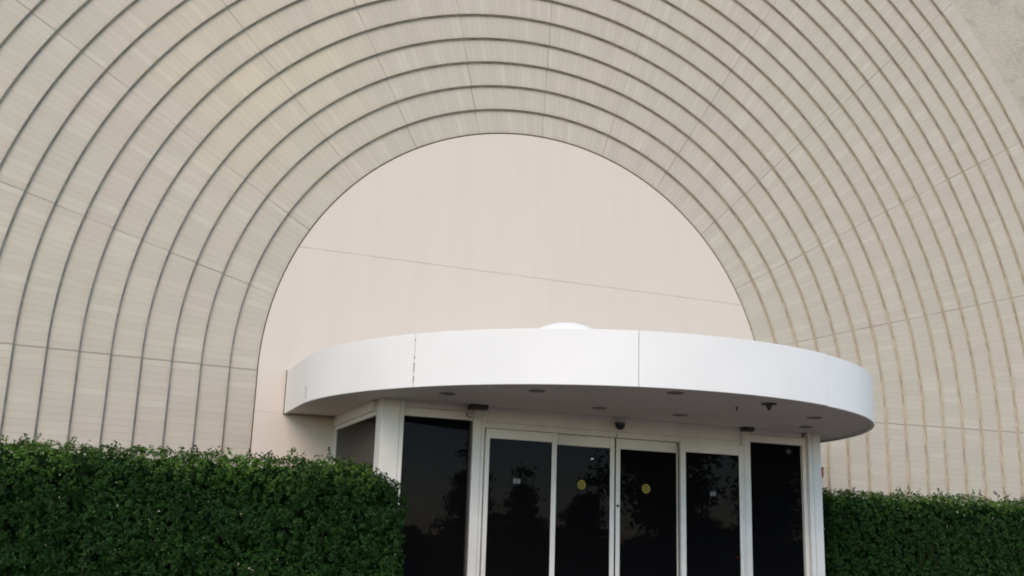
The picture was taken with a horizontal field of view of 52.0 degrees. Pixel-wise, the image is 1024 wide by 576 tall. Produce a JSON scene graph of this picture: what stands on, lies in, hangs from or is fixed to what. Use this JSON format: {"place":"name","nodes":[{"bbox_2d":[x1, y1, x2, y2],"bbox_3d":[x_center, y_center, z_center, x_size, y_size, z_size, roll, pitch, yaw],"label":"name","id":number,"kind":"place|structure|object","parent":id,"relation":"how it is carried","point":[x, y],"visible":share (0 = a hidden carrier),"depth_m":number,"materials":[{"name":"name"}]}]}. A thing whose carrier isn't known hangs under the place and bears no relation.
{"place":"outdoors","nodes":[
{"label":"outdoors","id":0,"kind":"place"},
{"bbox_2d":[0,432,410,575],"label":"clipped hedge","id":1,"kind":"object","parent":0,"point":[339,519],"visible":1,"depth_m":9.75,"materials":[{"name":"green plant"}]},
{"bbox_2d":[0,0,1023,575],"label":"arched facade","id":2,"kind":"structure","parent":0,"point":[218,218],"depth_m":15.80,"materials":[{"name":"concrete"}]},
{"bbox_2d":[332,398,824,575],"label":"glass vestibule","id":3,"kind":"object","parent":2,"relation":"attached to","point":[760,513],"visible":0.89,"depth_m":12.90,"materials":[{"name":"white metal"}]},
{"bbox_2d":[332,400,376,475],"bbox_3d":[-1.996,3.064,12.821,0.130,3.177,2.040,7,-15,-21],"label":"side window","id":4,"kind":"structure","parent":3,"relation":"in","point":[354,433],"depth_m":12.93,"materials":[{"name":"grey glass"}]},
{"bbox_2d":[398,400,472,575],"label":"window","id":5,"kind":"structure","parent":3,"relation":"in","point":[434,466],"depth_m":12.15,"materials":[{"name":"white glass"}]},
{"bbox_2d":[466,404,488,417],"bbox_3d":[-0.419,1.460,12.385,0.254,0.163,0.138,7,-15,-21],"label":"flood light","id":6,"kind":"object","parent":3,"relation":"attached to","point":[470,413],"visible":1,"depth_m":12.33,"materials":[{"name":"brown metal"}]},
{"bbox_2d":[480,428,556,575],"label":"sliding door","id":7,"kind":"structure","parent":3,"relation":"in","point":[518,530],"depth_m":12.42,"materials":[{"name":"black glass"}]},
{"bbox_2d":[513,479,519,483],"bbox_3d":[0.056,2.292,12.466,0.088,0.055,0.002,7,-15,-21],"label":"glass label","id":8,"kind":"object","parent":7,"relation":"attached to","point":[516,481],"visible":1,"depth_m":12.46,"materials":[{"name":"white plastic"}]},
{"bbox_2d":[554,434,614,575],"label":"sliding door","id":9,"kind":"structure","parent":3,"relation":"in","point":[584,518],"depth_m":12.83,"materials":[{"name":"black glass"}]},
{"bbox_2d":[577,480,585,488],"bbox_3d":[0.855,2.411,12.874,0.114,0.114,0.003,7,-15,-21],"label":"round sticker","id":10,"kind":"object","parent":9,"relation":"attached to","point":[581,484],"visible":1,"depth_m":12.87,"materials":[{"name":"yellow plastic"}]},
{"bbox_2d":[615,422,624,429],"bbox_3d":[1.352,1.726,13.109,0.124,0.094,0.124,7,-15,-21],"label":"dome sensor","id":11,"kind":"object","parent":3,"relation":"attached to","point":[620,425],"visible":1,"depth_m":13.07,"materials":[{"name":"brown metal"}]},
{"bbox_2d":[615,438,678,575],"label":"sliding door","id":12,"kind":"structure","parent":3,"relation":"in","point":[647,524],"depth_m":13.14,"materials":[{"name":"black glass"}]},
{"bbox_2d":[642,484,649,492],"bbox_3d":[1.686,2.522,13.196,0.114,0.114,0.003,7,-15,-21],"label":"round sticker","id":13,"kind":"object","parent":12,"relation":"attached to","point":[645,488],"visible":1,"depth_m":13.20,"materials":[{"name":"yellow paper"}]},
{"bbox_2d":[679,441,744,575],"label":"sliding door","id":14,"kind":"structure","parent":3,"relation":"in","point":[711,528],"depth_m":13.38,"materials":[{"name":"black glass"}]},
{"bbox_2d":[740,427,754,431],"bbox_3d":[3.085,1.855,13.771,0.164,0.056,0.118,7,-15,-21],"label":"flood light","id":15,"kind":"object","parent":3,"relation":"attached to","point":[747,429],"visible":1,"depth_m":13.73,"materials":[{"name":"brown metal"}]},
{"bbox_2d":[750,429,803,575],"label":"window","id":16,"kind":"structure","parent":3,"relation":"in","point":[776,492],"depth_m":13.86,"materials":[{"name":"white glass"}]},
{"bbox_2d":[283,328,874,442],"bbox_3d":[1.414,1.316,13.062,7.558,0.587,4.908,7,-15,-21],"label":"entrance canopy","id":17,"kind":"object","parent":2,"relation":"attached to","point":[635,374],"visible":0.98,"depth_m":11.15,"materials":[{"name":"white paint"}]},
{"bbox_2d":[439,392,454,395],"bbox_3d":[-0.711,1.162,11.529,0.184,0.012,0.184,7,-15,-21],"label":"downlight","id":18,"kind":"object","parent":17,"relation":"attached to","point":[445,393],"visible":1,"depth_m":11.52,"materials":[{"name":"grey metal"}]},
{"bbox_2d":[528,389,544,392],"bbox_3d":[0.260,1.089,11.101,0.184,0.012,0.184,7,-15,-21],"label":"downlight","id":19,"kind":"object","parent":17,"relation":"attached to","point":[537,391],"visible":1,"depth_m":11.12,"materials":[{"name":"grey metal"}]},
{"bbox_2d":[541,322,591,328],"bbox_3d":[0.737,0.926,14.334,1.760,0.900,1.760,7,-15,-21],"label":"dome skylight","id":20,"kind":"object","parent":17,"relation":"on","point":[570,325],"visible":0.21,"depth_m":14.05,"materials":[{"name":"white plastic"}]},
{"bbox_2d":[592,407,606,409],"bbox_3d":[1.022,1.412,12.325,0.184,0.012,0.184,7,-15,-21],"label":"downlight","id":21,"kind":"object","parent":17,"relation":"attached to","point":[599,408],"visible":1,"depth_m":12.36,"materials":[{"name":"grey metal"}]},
{"bbox_2d":[667,392,683,394],"bbox_3d":[1.700,1.094,10.930,0.184,0.012,0.184,7,-15,-21],"label":"downlight","id":22,"kind":"object","parent":17,"relation":"attached to","point":[675,393],"visible":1,"depth_m":10.96,"materials":[{"name":"grey metal"}]},
{"bbox_2d":[761,403,776,410],"bbox_3d":[2.816,1.305,11.504,0.170,0.080,0.170,7,-15,-21],"label":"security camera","id":23,"kind":"object","parent":17,"relation":"attached to","point":[768,406],"visible":1,"depth_m":11.48,"materials":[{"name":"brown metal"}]},
{"bbox_2d":[807,417,821,418],"bbox_3d":[3.620,1.554,12.567,0.184,0.012,0.184,7,-15,-21],"label":"downlight","id":24,"kind":"object","parent":17,"relation":"attached to","point":[814,417],"visible":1,"depth_m":12.55,"materials":[{"name":"grey metal"}]},
{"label":"planting bed","id":25,"kind":"structure","parent":0,"visible":0},
{"bbox_2d":[822,485,1023,575],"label":"clipped hedge","id":26,"kind":"object","parent":25,"relation":"on","point":[983,537],"visible":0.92,"depth_m":15.22,"materials":[{"name":"green plant"}]}
]}

